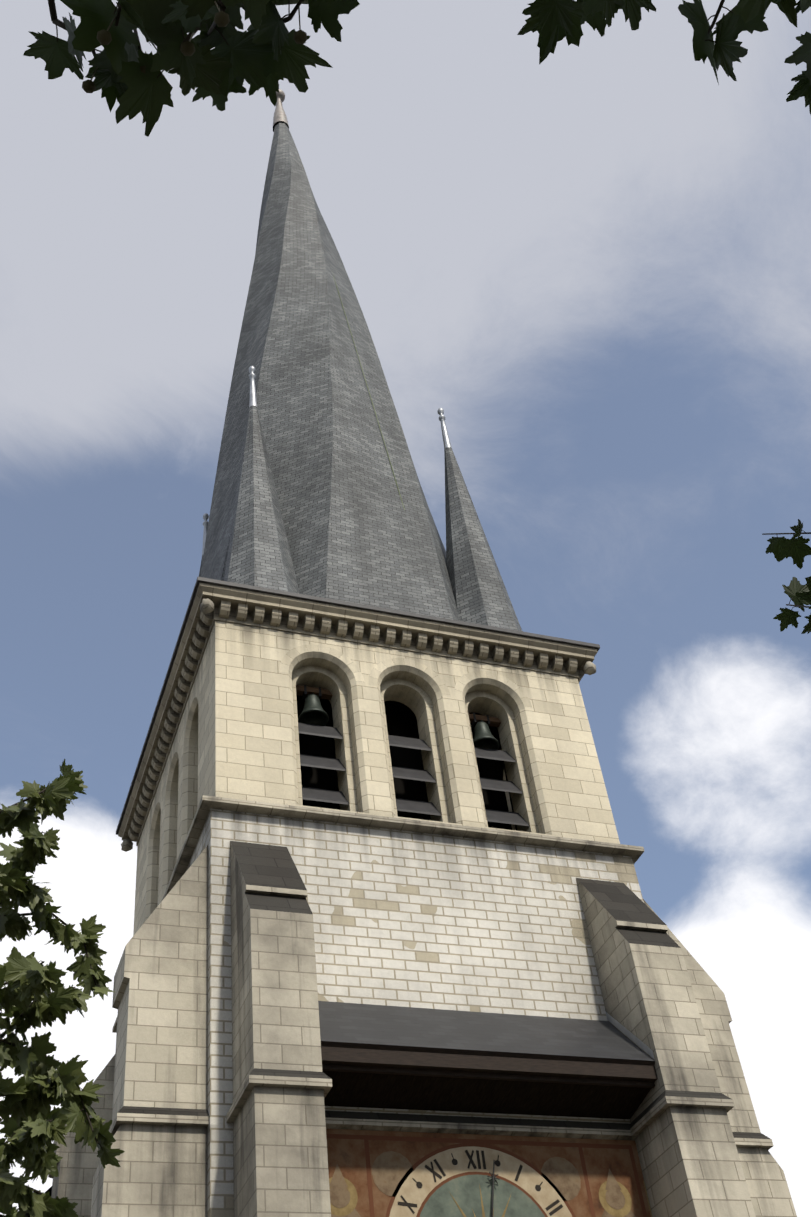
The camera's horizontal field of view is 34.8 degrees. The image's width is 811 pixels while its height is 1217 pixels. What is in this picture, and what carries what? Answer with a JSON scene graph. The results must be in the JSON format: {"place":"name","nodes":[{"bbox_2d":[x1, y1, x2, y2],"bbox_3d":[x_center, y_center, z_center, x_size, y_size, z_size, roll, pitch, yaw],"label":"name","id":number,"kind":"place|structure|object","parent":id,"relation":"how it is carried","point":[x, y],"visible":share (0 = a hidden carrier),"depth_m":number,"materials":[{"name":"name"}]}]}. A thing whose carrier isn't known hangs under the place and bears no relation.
{"place":"outdoors","nodes":[
{"label":"outdoors","id":0,"kind":"place"},
{"bbox_2d":[24,1186,51,1216],"bbox_3d":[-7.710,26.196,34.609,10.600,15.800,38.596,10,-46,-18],"label":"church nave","id":1,"kind":"structure","parent":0,"point":[50,1193],"depth_m":22.69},
{"bbox_2d":[0,759,124,1216],"bbox_3d":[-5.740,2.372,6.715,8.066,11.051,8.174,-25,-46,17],"label":"plane tree","id":2,"kind":"object","parent":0,"point":[34,1126],"visible":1,"depth_m":6.80,"materials":[{"name":"green plant"}]},
{"bbox_2d":[0,0,810,1216],"label":"sky","id":3,"kind":"structure","parent":0,"point":[594,257],"materials":[{"name":"blue"}]},
{"bbox_2d":[23,0,810,136],"bbox_3d":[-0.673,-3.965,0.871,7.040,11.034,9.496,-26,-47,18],"label":"plane tree","id":4,"kind":"object","parent":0,"point":[268,50],"visible":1,"depth_m":3.05,"materials":[{"name":"green plant"}]},
{"bbox_2d":[48,577,796,1216],"bbox_3d":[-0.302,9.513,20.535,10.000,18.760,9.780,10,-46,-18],"label":"church tower","id":5,"kind":"structure","parent":0,"point":[368,907],"depth_m":19.81,"materials":[{"name":"beige stone"}]},
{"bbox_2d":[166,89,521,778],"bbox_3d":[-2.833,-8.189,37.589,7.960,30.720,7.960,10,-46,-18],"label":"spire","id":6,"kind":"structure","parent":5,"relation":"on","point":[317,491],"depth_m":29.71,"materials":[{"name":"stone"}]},
{"bbox_2d":[296,685,517,830],"bbox_3d":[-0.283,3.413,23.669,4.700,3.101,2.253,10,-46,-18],"label":"bells","id":7,"kind":"object","parent":5,"relation":"in","point":[314,712],"visible":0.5,"depth_m":23.64,"materials":[{"name":"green metal"}]},
{"bbox_2d":[326,1129,651,1216],"bbox_3d":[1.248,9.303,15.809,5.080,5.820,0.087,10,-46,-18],"label":"clock","id":8,"kind":"object","parent":5,"relation":"attached to","point":[373,1173],"visible":0.96,"depth_m":17.46,"materials":[{"name":"paint"}]},
{"bbox_2d":[762,519,810,633],"bbox_3d":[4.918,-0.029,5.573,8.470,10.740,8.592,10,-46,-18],"label":"plane tree","id":9,"kind":"object","parent":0,"point":[798,550],"visible":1,"depth_m":6.57,"materials":[{"name":"green plant"}]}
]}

